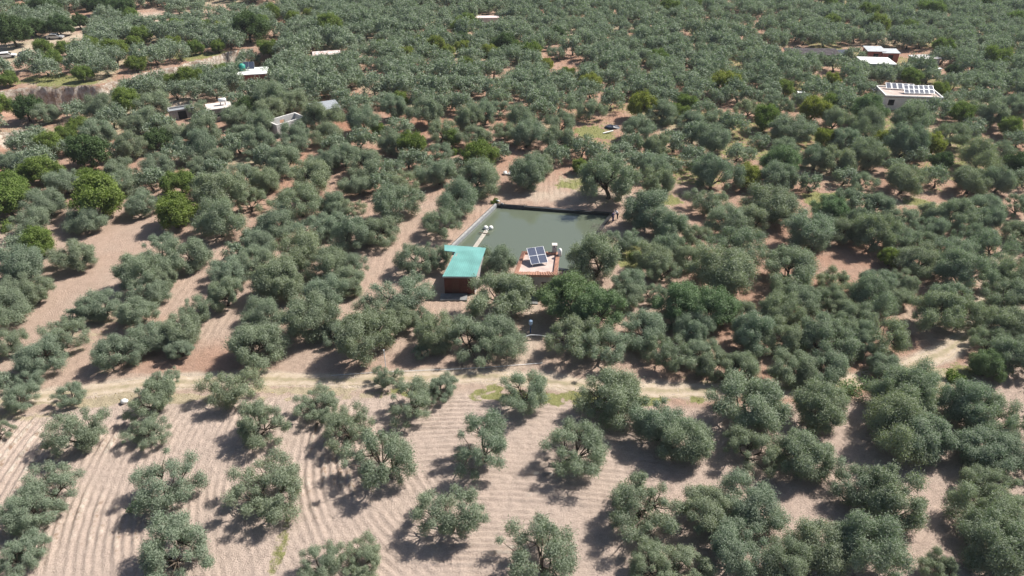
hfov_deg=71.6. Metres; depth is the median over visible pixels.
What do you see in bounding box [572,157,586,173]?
leafy tree
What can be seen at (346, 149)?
olive tree
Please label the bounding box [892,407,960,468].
olive tree
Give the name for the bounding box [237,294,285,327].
olive tree
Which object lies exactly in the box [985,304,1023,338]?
olive tree
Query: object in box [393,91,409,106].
leafy tree
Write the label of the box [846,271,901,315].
olive tree
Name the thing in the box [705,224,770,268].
olive tree
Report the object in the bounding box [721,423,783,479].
olive tree
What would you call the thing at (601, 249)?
olive tree
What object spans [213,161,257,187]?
olive tree
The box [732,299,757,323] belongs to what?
olive tree
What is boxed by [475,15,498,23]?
long hut
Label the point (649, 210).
olive tree
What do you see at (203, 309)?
olive tree
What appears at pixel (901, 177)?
olive tree
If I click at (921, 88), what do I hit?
solar panel
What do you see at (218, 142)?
olive tree
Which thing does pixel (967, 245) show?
olive tree
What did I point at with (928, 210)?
olive tree
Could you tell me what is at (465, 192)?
olive tree
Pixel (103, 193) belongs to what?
leafy tree
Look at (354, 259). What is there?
olive tree
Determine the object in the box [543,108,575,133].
olive tree
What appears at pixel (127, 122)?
olive tree
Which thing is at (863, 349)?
olive tree
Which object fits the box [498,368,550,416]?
olive tree
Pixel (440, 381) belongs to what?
olive tree
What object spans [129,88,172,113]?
olive tree
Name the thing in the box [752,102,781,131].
leafy tree
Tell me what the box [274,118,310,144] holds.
olive tree
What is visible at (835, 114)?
olive tree
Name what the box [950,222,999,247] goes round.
olive tree
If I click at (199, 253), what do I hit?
olive tree
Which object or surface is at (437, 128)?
olive tree
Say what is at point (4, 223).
bush
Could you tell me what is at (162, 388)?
olive tree
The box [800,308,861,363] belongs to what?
olive tree
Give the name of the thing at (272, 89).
olive tree
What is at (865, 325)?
olive tree
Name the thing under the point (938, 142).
leafy tree
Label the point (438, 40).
leafy tree
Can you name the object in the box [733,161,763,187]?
leafy tree
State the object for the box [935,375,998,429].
olive tree
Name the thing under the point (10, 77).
leafy tree
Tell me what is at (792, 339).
olive tree
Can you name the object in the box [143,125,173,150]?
leafy tree
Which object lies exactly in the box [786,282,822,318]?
olive tree
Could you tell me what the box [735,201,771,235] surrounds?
olive tree
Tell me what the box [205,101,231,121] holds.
concrete hut
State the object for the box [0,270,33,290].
olive tree
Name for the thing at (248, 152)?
olive tree
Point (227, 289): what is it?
olive tree
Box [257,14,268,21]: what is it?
leafy tree
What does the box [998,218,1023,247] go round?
olive tree
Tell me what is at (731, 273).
olive tree
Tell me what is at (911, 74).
leafy tree
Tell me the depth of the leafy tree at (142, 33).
192.85 m
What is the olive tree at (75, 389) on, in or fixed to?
on the ground at (96, 528)
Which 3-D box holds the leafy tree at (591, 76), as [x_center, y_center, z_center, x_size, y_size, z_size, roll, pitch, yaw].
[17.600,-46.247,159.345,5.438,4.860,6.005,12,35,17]
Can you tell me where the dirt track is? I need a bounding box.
[0,238,1023,406]
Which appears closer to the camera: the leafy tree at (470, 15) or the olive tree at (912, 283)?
the olive tree at (912, 283)
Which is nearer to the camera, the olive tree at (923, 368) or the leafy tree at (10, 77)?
the olive tree at (923, 368)
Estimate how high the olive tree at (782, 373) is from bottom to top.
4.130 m
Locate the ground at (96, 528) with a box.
[0,0,1023,575]
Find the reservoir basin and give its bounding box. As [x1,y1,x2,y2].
[450,203,612,271]
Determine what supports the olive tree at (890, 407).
on the ground at (96, 528)
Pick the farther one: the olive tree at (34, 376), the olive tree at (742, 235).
the olive tree at (742, 235)
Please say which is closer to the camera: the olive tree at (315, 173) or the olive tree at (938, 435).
the olive tree at (938, 435)
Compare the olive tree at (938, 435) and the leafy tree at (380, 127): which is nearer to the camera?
the olive tree at (938, 435)
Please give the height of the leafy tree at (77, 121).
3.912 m
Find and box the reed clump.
[490,197,498,203]
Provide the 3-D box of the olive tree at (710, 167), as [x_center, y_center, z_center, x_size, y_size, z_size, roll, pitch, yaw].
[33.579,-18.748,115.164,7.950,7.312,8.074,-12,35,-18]
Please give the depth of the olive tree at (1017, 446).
64.79 m
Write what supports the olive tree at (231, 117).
on the ground at (96, 528)
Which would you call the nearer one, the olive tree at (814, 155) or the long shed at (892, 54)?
the olive tree at (814, 155)
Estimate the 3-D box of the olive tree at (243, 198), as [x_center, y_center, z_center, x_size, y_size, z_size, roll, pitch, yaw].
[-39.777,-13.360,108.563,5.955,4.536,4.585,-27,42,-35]
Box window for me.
[887,100,894,105]
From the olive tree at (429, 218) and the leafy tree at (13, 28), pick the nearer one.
the olive tree at (429, 218)
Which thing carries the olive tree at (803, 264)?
on the ground at (96, 528)
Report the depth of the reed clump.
112.33 m
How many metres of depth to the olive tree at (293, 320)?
81.10 m
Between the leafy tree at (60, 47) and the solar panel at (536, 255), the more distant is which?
the leafy tree at (60, 47)
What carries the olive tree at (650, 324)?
on the ground at (96, 528)
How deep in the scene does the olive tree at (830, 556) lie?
55.49 m
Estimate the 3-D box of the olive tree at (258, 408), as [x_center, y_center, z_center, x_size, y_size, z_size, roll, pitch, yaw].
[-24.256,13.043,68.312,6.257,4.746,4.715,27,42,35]
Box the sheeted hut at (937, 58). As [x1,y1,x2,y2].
[907,54,941,67]
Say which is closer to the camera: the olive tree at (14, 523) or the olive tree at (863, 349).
the olive tree at (14, 523)
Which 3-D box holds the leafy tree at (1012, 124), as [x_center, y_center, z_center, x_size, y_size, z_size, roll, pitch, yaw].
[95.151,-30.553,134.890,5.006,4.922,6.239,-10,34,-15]
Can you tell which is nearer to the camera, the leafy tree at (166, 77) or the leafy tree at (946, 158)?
the leafy tree at (946, 158)
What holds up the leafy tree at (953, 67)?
on the ground at (96, 528)
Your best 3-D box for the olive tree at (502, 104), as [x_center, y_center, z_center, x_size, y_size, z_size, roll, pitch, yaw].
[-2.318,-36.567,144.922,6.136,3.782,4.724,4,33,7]
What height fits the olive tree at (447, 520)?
4.805 m
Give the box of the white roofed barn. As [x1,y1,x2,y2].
[856,57,899,77]
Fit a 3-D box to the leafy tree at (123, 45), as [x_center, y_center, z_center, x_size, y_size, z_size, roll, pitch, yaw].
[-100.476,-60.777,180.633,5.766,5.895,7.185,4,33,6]
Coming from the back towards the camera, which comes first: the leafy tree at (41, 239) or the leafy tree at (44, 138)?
the leafy tree at (44, 138)
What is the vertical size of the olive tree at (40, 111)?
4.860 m
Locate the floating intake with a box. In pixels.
[473,225,492,246]
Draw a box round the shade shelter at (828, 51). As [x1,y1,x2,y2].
[783,48,838,56]
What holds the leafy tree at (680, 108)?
on the ground at (96, 528)
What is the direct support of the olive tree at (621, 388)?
on the ground at (96, 528)
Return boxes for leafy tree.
[0,12,34,47]
[0,69,19,86]
[0,91,12,115]
[0,167,29,204]
[0,177,31,216]
[6,1,23,12]
[9,92,46,121]
[12,152,66,184]
[16,224,56,256]
[24,0,48,9]
[24,16,47,36]
[30,129,63,155]
[32,38,53,53]
[35,48,63,66]
[43,11,76,34]
[46,0,63,12]
[52,38,71,54]
[53,123,77,138]
[61,133,113,168]
[64,114,87,133]
[64,170,126,217]
[70,65,95,81]
[71,12,88,28]
[72,165,104,178]
[76,33,99,49]
[80,0,91,10]
[88,0,111,11]
[99,37,120,56]
[104,39,128,58]
[108,84,139,112]
[109,0,135,12]
[121,7,138,18]
[123,55,148,70]
[124,35,143,50]
[127,24,153,40]
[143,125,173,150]
[154,188,200,230]
[157,166,195,194]
[162,72,178,84]
[165,34,181,44]
[172,65,203,87]
[187,38,205,54]
[199,18,212,28]
[209,38,225,52]
[210,63,228,73]
[232,7,273,42]
[234,95,255,114]
[255,38,278,56]
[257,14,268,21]
[262,2,279,19]
[283,10,300,21]
[301,8,314,15]
[316,12,342,27]
[370,122,385,135]
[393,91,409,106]
[394,129,427,153]
[399,46,414,56]
[426,35,445,51]
[441,44,455,57]
[441,127,461,146]
[449,14,470,33]
[454,40,470,52]
[456,30,468,40]
[457,12,477,24]
[458,55,473,64]
[459,137,501,165]
[481,43,497,60]
[490,31,516,51]
[510,38,522,45]
[520,39,542,56]
[532,268,599,321]
[542,58,554,67]
[549,25,566,38]
[562,65,575,76]
[570,282,627,336]
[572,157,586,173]
[577,71,602,88]
[626,88,658,115]
[647,47,669,56]
[650,280,706,320]
[660,0,680,13]
[673,101,690,120]
[677,93,698,108]
[685,283,743,327]
[712,69,742,92]
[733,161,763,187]
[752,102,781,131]
[757,142,802,174]
[777,78,794,95]
[796,94,832,121]
[808,191,850,217]
[813,127,834,147]
[821,92,843,106]
[823,0,839,5]
[823,71,842,84]
[824,12,841,25]
[848,92,892,117]
[857,1,881,14]
[868,12,891,31]
[873,129,889,146]
[877,247,900,269]
[900,64,925,84]
[903,18,919,26]
[918,0,947,12]
[924,129,948,154]
[926,150,955,168]
[929,37,956,55]
[932,81,951,94]
[943,63,962,74]
[946,100,978,123]
[967,348,1006,382]
[980,0,1000,5]
[983,42,1015,64]
[996,115,1023,138]
[1000,149,1023,172]
[1006,9,1023,20]
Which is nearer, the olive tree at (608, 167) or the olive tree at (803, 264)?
the olive tree at (803, 264)
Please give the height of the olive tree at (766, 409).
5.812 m
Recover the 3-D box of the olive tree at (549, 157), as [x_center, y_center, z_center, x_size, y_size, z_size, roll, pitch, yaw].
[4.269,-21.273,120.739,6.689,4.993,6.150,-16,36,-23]
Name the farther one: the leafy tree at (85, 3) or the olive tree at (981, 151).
the leafy tree at (85, 3)
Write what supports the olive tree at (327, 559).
on the ground at (96, 528)
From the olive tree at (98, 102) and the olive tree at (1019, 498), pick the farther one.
the olive tree at (98, 102)
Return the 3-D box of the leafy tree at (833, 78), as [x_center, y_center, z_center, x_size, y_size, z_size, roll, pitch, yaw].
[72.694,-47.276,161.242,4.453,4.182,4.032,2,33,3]
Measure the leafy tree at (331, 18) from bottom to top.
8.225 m
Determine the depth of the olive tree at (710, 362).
75.62 m
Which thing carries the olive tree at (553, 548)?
on the ground at (96, 528)
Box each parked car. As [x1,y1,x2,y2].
[0,51,16,58]
[46,33,64,39]
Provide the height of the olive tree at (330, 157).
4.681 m
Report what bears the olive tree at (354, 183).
on the ground at (96, 528)
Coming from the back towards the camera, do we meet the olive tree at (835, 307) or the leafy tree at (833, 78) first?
the leafy tree at (833, 78)
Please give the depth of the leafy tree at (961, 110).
139.53 m
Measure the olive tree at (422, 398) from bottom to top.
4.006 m
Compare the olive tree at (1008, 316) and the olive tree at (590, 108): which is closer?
the olive tree at (1008, 316)
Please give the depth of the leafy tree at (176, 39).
187.89 m
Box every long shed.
[863,46,886,56]
[881,48,900,62]
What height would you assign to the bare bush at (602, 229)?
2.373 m
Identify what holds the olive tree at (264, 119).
on the ground at (96, 528)
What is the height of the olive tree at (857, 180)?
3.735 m
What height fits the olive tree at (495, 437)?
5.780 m
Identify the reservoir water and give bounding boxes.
[457,207,607,268]
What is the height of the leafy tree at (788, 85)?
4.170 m
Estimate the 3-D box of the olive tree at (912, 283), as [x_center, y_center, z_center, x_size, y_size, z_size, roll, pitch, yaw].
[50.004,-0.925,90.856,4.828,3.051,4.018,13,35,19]
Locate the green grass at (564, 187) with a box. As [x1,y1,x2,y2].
[20,53,997,549]
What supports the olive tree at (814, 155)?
on the ground at (96, 528)
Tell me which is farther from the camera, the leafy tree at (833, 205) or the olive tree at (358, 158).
the olive tree at (358, 158)
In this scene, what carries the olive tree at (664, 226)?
on the ground at (96, 528)
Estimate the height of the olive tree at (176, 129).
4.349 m
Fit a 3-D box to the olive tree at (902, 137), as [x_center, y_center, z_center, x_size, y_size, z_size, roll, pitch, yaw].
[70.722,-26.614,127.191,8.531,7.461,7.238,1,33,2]
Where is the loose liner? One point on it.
(516, 207)
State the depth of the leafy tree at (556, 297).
83.42 m
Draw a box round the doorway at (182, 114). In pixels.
[178,110,187,118]
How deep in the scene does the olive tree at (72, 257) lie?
93.67 m
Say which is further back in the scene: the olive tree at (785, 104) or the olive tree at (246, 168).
the olive tree at (785, 104)
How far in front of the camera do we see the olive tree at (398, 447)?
63.17 m
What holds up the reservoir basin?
on the ground at (96, 528)
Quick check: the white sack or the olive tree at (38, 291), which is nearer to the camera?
the white sack
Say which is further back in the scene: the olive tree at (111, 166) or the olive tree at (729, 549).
the olive tree at (111, 166)
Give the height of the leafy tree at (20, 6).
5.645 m
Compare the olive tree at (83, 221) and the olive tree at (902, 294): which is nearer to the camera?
the olive tree at (902, 294)
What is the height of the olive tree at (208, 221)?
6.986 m
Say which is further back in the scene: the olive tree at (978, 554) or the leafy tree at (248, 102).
the leafy tree at (248, 102)
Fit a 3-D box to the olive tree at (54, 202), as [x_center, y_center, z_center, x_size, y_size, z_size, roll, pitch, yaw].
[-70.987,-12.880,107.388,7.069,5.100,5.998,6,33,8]
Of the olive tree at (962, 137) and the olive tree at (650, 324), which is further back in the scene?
the olive tree at (962, 137)
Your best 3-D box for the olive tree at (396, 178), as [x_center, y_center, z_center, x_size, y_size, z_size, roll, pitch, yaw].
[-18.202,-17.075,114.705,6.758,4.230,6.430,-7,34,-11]
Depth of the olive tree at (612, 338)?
77.51 m
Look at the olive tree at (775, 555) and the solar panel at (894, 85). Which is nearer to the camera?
the olive tree at (775, 555)
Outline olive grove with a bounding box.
[0,0,1023,388]
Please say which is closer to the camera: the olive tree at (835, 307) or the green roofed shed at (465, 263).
the olive tree at (835, 307)
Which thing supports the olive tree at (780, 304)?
on the ground at (96, 528)
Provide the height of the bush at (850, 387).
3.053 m
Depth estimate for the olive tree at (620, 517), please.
58.84 m
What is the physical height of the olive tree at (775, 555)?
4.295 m
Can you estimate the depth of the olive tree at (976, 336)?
79.95 m
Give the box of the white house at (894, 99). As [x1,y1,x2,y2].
[875,85,943,110]
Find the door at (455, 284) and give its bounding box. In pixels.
[451,281,458,292]
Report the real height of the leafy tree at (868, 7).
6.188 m
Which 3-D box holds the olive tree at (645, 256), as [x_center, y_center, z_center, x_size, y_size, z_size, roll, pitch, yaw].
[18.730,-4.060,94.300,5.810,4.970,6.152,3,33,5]
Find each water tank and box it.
[218,98,225,104]
[238,63,244,70]
[558,248,561,256]
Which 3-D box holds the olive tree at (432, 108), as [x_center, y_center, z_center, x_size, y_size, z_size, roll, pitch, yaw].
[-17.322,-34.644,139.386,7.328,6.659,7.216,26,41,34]
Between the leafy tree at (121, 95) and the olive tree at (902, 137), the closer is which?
the olive tree at (902, 137)
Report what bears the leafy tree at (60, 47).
on the ground at (96, 528)
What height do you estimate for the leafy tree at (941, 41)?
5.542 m
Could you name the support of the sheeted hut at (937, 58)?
on the ground at (96, 528)
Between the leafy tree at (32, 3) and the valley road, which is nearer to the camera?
the valley road
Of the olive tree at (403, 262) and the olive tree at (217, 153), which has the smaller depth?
the olive tree at (403, 262)
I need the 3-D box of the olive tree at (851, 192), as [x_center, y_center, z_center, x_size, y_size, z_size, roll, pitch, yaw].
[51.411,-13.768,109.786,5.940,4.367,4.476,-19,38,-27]
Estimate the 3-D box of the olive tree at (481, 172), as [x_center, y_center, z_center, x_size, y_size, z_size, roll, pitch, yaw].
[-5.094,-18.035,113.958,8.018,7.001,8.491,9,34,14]
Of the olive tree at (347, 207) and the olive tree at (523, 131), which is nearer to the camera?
the olive tree at (347, 207)
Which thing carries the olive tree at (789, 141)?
on the ground at (96, 528)
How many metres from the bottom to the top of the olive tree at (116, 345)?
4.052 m
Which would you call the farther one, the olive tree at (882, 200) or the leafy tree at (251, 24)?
the leafy tree at (251, 24)
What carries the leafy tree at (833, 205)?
on the ground at (96, 528)
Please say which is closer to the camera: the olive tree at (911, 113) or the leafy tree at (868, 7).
the olive tree at (911, 113)
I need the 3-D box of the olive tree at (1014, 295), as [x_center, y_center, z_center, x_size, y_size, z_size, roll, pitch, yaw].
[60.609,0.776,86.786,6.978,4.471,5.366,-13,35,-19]
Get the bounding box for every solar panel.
[243,62,253,68]
[526,246,547,266]
[891,83,896,89]
[897,83,902,89]
[902,85,908,92]
[908,85,913,92]
[913,85,918,94]
[918,85,923,94]
[923,85,928,94]
[928,85,934,93]
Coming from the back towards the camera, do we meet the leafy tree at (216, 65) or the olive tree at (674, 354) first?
the leafy tree at (216, 65)
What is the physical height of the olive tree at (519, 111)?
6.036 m
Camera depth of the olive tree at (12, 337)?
79.50 m
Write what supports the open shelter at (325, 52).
on the ground at (96, 528)
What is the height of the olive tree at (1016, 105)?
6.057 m
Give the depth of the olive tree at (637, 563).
55.36 m
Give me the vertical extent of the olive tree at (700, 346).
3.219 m
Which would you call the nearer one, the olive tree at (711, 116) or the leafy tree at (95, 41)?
the olive tree at (711, 116)
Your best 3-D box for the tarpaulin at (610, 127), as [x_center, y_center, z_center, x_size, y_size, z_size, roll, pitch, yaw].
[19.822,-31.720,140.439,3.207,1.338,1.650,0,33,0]
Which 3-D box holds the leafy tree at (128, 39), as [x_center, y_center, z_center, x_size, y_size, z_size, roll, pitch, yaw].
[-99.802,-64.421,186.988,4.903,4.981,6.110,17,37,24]
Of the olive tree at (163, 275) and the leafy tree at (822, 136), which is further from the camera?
the leafy tree at (822, 136)
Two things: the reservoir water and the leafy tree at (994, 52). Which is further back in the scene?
the leafy tree at (994, 52)
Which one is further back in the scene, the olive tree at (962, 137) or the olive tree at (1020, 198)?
the olive tree at (962, 137)
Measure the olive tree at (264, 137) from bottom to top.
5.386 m
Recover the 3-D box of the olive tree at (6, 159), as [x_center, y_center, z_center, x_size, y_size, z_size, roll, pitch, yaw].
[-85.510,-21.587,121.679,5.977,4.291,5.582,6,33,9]
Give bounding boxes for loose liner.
[500,204,523,209]
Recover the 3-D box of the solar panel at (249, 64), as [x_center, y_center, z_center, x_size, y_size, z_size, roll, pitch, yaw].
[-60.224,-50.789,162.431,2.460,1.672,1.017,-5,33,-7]
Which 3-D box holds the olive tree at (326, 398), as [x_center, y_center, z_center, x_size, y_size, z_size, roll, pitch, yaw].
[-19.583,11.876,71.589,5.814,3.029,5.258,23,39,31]
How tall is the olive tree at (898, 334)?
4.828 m
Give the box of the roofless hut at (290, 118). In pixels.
[269,112,306,138]
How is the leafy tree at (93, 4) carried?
on the ground at (96, 528)
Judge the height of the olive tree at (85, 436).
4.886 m
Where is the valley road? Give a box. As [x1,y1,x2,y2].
[3,34,82,59]
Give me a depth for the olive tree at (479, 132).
129.98 m
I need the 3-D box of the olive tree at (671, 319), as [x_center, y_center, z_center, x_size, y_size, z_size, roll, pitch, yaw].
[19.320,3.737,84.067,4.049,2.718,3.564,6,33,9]
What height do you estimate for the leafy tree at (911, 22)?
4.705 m
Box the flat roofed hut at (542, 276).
[514,243,559,294]
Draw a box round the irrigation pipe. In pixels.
[331,363,537,375]
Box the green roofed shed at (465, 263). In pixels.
[442,245,485,294]
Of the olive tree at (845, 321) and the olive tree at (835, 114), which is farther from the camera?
the olive tree at (835, 114)
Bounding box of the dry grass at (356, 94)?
[2,56,958,404]
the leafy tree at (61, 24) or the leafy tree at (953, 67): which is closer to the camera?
the leafy tree at (953, 67)
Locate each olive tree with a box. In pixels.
[0,150,22,172]
[0,242,45,280]
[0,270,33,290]
[0,283,34,327]
[0,327,30,357]
[0,379,42,413]
[0,419,17,439]
[0,482,60,536]
[0,526,51,575]
[4,204,50,235]
[10,330,68,374]
[12,367,46,389]
[13,273,56,308]
[18,185,66,214]
[18,459,85,512]
[28,102,62,122]
[35,316,91,349]
[37,404,111,458]
[40,168,80,194]
[45,237,98,271]
[50,380,87,407]
[60,205,110,234]
[72,286,123,322]
[75,116,119,141]
[79,91,120,117]
[87,329,149,375]
[102,155,137,179]
[109,168,140,197]
[109,249,176,290]
[113,129,148,161]
[115,293,161,327]
[116,115,146,136]
[117,414,172,450]
[119,374,177,423]
[122,186,159,216]
[124,275,174,303]
[124,319,169,352]
[125,446,210,517]
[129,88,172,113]
[134,105,162,130]
[134,505,216,575]
[137,150,175,176]
[139,230,176,268]
[141,366,181,393]
[148,265,177,288]
[159,122,187,140]
[159,310,202,344]
[162,337,194,359]
[163,236,215,274]
[172,127,217,162]
[176,293,221,321]
[184,99,209,116]
[184,112,222,139]
[184,155,214,175]
[188,195,248,239]
[189,167,251,209]
[190,366,266,408]
[204,146,233,163]
[206,254,249,282]
[207,273,244,313]
[213,136,237,152]
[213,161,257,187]
[218,102,252,129]
[218,446,305,527]
[223,320,294,372]
[225,122,256,140]
[231,187,270,211]
[231,245,270,275]
[234,395,292,451]
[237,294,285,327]
[241,124,276,150]
[241,146,267,162]
[243,228,277,256]
[244,107,276,133]
[247,164,281,194]
[247,249,305,299]
[251,77,284,103]
[251,96,288,116]
[253,200,295,238]
[253,257,303,300]
[263,144,303,178]
[264,226,321,270]
[267,181,323,220]
[273,134,311,153]
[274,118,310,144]
[278,85,308,112]
[279,287,343,343]
[287,157,331,198]
[289,213,339,241]
[291,381,339,423]
[294,539,341,575]
[299,98,345,129]
[300,270,349,313]
[302,244,347,281]
[306,147,342,170]
[307,119,343,146]
[317,190,349,216]
[317,210,344,230]
[320,318,340,346]
[322,400,376,455]
[326,214,369,251]
[331,138,359,168]
[331,307,403,366]
[331,529,381,575]
[333,265,364,297]
[334,174,373,194]
[334,197,368,216]
[334,424,422,490]
[336,250,371,276]
[343,148,383,177]
[345,101,382,130]
[350,296,401,326]
[357,268,436,316]
[363,215,401,249]
[369,181,426,224]
[369,364,405,387]
[376,128,402,156]
[379,91,406,117]
[381,169,419,192]
[384,302,419,332]
[386,374,432,428]
[390,242,437,274]
[402,97,444,124]
[405,304,434,331]
[409,482,490,539]
[412,156,457,185]
[414,309,462,356]
[419,242,452,270]
[421,206,464,240]
[423,141,453,159]
[427,117,459,143]
[427,370,458,405]
[435,173,477,218]
[442,314,501,367]
[453,405,509,482]
[454,102,484,131]
[455,124,493,143]
[455,154,501,199]
[461,269,535,318]
[467,96,496,125]
[474,311,529,359]
[481,243,518,272]
[488,121,513,138]
[491,99,512,117]
[492,511,581,575]
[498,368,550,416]
[505,101,539,127]
[506,151,550,192]
[507,118,548,147]
[523,149,554,175]
[537,415,610,479]
[542,124,574,151]
[542,312,613,357]
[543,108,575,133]
[565,227,622,283]
[568,96,608,119]
[568,364,644,432]
[572,325,630,365]
[577,151,643,203]
[605,467,687,544]
[607,228,642,254]
[608,267,645,294]
[612,281,643,312]
[619,187,677,233]
[620,112,658,140]
[620,306,667,354]
[625,533,672,575]
[626,394,689,444]
[630,239,673,275]
[638,152,671,177]
[640,282,667,303]
[641,132,671,155]
[641,165,675,195]
[641,332,698,373]
[645,98,677,126]
[645,254,683,283]
[649,230,684,260]
[651,542,720,575]
[652,208,689,244]
[654,415,716,463]
[659,308,691,331]
[671,241,702,270]
[672,309,716,342]
[675,109,706,132]
[678,483,734,535]
[679,187,733,215]
[681,336,720,364]
[682,223,712,244]
[683,241,761,294]
[689,118,732,152]
[691,148,747,190]
[694,349,733,382]
[703,203,751,233]
[704,108,737,130]
[704,367,794,434]
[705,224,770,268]
[707,512,768,575]
[711,464,793,538]
[721,349,761,383]
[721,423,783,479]
[731,307,777,359]
[732,97,764,116]
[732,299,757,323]
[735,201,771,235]
[736,179,801,225]
[755,531,814,575]
[758,288,808,328]
[758,312,809,355]
[760,157,801,193]
[762,93,795,114]
[762,243,821,291]
[765,346,818,388]
[767,112,816,143]
[768,276,795,299]
[768,426,838,483]
[769,135,799,157]
[780,206,837,253]
[780,512,860,575]
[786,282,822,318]
[788,376,851,435]
[798,141,831,171]
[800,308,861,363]
[806,346,852,389]
[812,281,848,308]
[814,264,851,291]
[817,141,860,172]
[819,104,858,130]
[819,455,886,508]
[826,127,861,150]
[827,186,861,209]
[828,215,856,244]
[829,297,860,319]
[829,308,859,341]
[834,506,918,575]
[837,299,880,323]
[846,205,871,221]
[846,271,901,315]
[848,333,876,360]
[849,135,890,171]
[850,105,886,137]
[850,170,881,191]
[850,208,904,252]
[852,318,879,342]
[854,458,931,538]
[857,269,901,298]
[857,310,912,355]
[861,383,936,468]
[862,191,897,214]
[862,364,940,415]
[866,351,901,376]
[881,203,921,230]
[881,221,922,248]
[882,118,932,157]
[883,354,944,413]
[884,160,928,197]
[887,98,938,131]
[889,267,923,294]
[889,285,914,306]
[892,239,940,279]
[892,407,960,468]
[905,229,940,249]
[908,288,970,331]
[913,215,951,236]
[917,201,950,224]
[917,543,960,575]
[929,281,977,308]
[931,120,972,146]
[933,233,984,255]
[933,243,1002,288]
[935,194,980,229]
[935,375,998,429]
[940,477,1023,547]
[950,161,995,196]
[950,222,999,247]
[951,422,1019,477]
[953,503,1023,575]
[954,292,999,331]
[956,134,1004,170]
[957,388,1023,438]
[957,461,1023,507]
[966,226,1023,262]
[966,324,1006,352]
[968,96,1012,127]
[969,191,1007,211]
[974,204,1007,229]
[978,275,1023,309]
[979,164,1019,193]
[980,314,1020,338]
[984,330,1023,375]
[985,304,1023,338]
[985,425,1023,472]
[990,139,1020,157]
[994,253,1023,288]
[997,92,1023,120]
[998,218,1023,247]
[1002,493,1023,520]
[1005,191,1023,217]
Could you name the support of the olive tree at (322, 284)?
on the ground at (96, 528)
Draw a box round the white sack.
[120,399,127,403]
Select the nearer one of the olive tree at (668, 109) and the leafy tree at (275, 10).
the olive tree at (668, 109)
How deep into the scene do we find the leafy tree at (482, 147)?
120.91 m
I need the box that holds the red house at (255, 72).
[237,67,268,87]
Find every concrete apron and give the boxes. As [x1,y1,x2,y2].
[440,293,467,300]
[529,296,537,304]
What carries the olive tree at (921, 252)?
on the ground at (96, 528)
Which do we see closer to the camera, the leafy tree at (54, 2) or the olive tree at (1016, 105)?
the olive tree at (1016, 105)
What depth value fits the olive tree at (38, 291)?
87.47 m
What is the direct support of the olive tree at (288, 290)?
on the ground at (96, 528)
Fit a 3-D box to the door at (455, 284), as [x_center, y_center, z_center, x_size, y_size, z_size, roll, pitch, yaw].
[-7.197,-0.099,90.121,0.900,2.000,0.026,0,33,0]
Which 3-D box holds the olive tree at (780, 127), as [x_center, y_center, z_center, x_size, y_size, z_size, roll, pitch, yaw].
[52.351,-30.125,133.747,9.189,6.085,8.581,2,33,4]
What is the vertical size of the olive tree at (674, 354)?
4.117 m
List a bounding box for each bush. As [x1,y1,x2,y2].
[0,218,11,233]
[125,499,147,513]
[452,147,462,155]
[584,394,609,410]
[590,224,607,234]
[627,249,640,259]
[834,374,872,400]
[945,368,967,384]
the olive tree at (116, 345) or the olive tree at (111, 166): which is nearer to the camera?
the olive tree at (116, 345)
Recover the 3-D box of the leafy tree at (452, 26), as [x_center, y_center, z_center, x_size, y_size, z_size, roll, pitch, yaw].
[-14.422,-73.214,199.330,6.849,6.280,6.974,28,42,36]
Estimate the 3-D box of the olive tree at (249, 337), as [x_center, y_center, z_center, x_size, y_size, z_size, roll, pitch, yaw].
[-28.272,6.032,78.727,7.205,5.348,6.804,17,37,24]
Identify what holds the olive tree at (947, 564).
on the ground at (96, 528)
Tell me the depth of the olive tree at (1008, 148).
126.45 m
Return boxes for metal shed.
[167,104,193,120]
[308,99,340,118]
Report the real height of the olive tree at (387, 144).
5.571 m
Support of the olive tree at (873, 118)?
on the ground at (96, 528)
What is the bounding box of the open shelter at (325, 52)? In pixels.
[312,50,339,57]
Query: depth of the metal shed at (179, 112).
144.27 m
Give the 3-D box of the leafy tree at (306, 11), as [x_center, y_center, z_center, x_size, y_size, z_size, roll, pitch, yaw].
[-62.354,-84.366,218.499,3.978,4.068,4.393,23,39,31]
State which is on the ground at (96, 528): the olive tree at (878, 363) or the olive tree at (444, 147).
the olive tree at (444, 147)
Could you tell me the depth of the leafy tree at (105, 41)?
179.88 m
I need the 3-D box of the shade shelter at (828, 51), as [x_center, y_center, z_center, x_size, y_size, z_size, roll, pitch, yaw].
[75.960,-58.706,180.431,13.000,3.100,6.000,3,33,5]
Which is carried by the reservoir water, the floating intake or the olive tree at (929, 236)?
the floating intake
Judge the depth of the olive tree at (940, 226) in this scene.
101.59 m
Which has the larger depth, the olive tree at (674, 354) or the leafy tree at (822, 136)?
the leafy tree at (822, 136)
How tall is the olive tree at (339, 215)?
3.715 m
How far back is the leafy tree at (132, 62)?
170.74 m
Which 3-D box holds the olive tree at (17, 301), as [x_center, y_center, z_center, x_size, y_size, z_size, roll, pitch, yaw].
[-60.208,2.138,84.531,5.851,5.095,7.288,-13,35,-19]
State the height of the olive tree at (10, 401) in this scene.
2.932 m
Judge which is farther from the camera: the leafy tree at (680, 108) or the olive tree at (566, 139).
the leafy tree at (680, 108)
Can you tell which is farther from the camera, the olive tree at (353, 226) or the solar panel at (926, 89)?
the solar panel at (926, 89)
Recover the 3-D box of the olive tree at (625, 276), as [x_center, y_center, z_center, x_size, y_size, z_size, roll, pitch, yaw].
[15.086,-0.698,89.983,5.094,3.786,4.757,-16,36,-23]
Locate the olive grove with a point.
(534, 80)
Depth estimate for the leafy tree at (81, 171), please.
114.52 m

